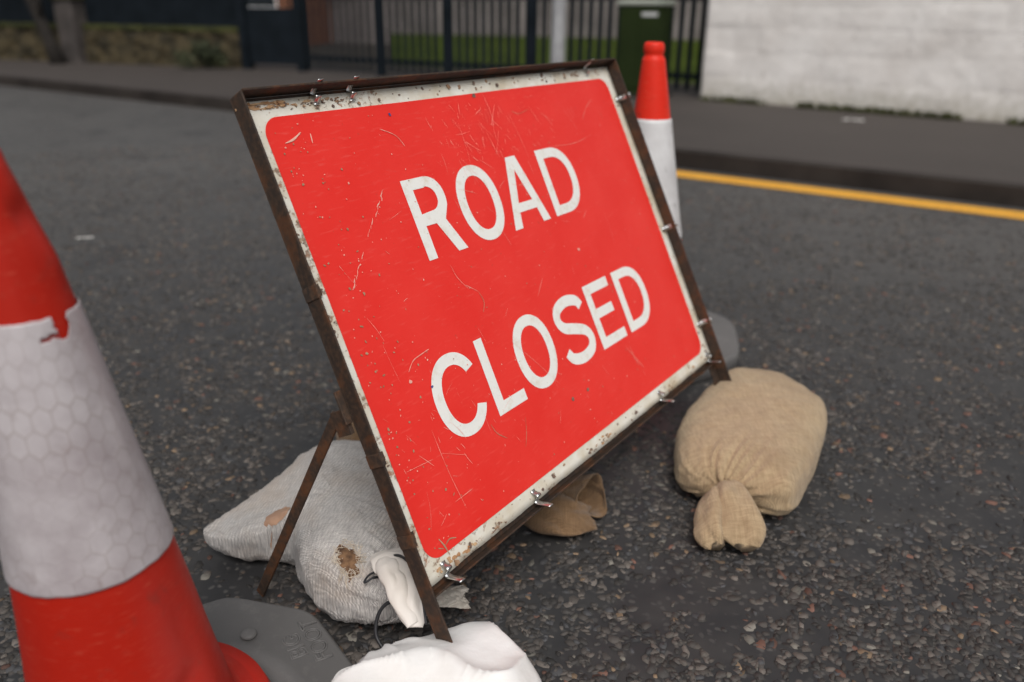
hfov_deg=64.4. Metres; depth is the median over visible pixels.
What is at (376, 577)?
cord
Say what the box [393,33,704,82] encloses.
lawn
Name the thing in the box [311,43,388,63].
ground
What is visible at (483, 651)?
sandbag
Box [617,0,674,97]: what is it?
utility cabinet
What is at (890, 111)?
weeds
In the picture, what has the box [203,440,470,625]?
sandbag
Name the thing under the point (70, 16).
trunk
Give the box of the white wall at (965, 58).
[700,0,1023,122]
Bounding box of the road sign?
[230,58,731,642]
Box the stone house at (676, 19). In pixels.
[329,0,708,43]
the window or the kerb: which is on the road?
the kerb
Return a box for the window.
[248,0,277,7]
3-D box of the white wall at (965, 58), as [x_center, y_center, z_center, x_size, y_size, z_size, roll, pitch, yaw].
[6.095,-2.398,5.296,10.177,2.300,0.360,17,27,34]
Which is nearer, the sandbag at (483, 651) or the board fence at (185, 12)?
the sandbag at (483, 651)
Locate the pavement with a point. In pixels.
(984, 150)
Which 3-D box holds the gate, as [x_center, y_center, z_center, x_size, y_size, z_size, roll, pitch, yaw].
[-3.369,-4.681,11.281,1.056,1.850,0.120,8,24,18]
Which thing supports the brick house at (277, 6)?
on the ground at (366, 50)
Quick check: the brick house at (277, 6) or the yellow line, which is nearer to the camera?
the yellow line
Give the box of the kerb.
[0,75,1023,207]
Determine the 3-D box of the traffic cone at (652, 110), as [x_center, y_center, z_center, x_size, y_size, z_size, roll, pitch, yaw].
[0.426,-0.397,2.348,0.556,0.878,0.653,1,22,0]
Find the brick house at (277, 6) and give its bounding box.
[248,0,331,44]
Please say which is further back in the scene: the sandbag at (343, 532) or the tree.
the tree
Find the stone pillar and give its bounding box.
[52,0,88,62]
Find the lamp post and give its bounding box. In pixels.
[550,0,565,69]
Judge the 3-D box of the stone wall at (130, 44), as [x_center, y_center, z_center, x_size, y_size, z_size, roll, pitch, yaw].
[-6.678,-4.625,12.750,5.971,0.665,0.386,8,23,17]
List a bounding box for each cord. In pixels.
[363,554,427,624]
[374,601,390,647]
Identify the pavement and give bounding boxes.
[0,59,1023,183]
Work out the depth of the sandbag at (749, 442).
1.69 m
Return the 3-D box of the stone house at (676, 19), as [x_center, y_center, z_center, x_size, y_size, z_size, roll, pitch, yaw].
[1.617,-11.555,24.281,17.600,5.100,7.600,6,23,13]
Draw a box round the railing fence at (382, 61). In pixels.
[303,0,708,90]
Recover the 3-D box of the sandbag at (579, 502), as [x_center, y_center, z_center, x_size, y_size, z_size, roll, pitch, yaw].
[-0.088,0.234,1.784,0.678,0.129,0.294,13,25,27]
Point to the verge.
(681, 86)
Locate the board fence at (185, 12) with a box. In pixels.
[0,0,237,26]
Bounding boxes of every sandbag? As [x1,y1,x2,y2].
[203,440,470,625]
[331,548,541,681]
[336,418,606,536]
[674,367,826,551]
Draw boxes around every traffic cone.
[0,150,352,681]
[635,42,738,383]
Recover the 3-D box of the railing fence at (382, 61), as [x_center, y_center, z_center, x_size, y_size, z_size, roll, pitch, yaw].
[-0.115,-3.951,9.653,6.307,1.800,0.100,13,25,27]
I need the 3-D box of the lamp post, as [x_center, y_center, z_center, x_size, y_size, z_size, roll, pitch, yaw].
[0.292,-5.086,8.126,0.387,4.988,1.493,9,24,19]
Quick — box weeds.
[700,95,1023,124]
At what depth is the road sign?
1.40 m
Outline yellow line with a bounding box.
[676,170,1023,218]
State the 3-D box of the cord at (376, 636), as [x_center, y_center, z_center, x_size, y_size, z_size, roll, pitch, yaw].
[-0.194,0.434,1.243,0.035,0.075,0.048,7,23,16]
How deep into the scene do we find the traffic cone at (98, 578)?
0.85 m
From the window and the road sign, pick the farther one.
the window
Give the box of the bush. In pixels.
[165,39,229,69]
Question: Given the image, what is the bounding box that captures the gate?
[235,0,309,71]
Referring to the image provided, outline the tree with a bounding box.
[25,0,67,63]
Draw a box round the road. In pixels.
[0,85,1023,681]
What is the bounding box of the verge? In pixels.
[313,60,700,92]
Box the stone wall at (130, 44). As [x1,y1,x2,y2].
[0,22,255,68]

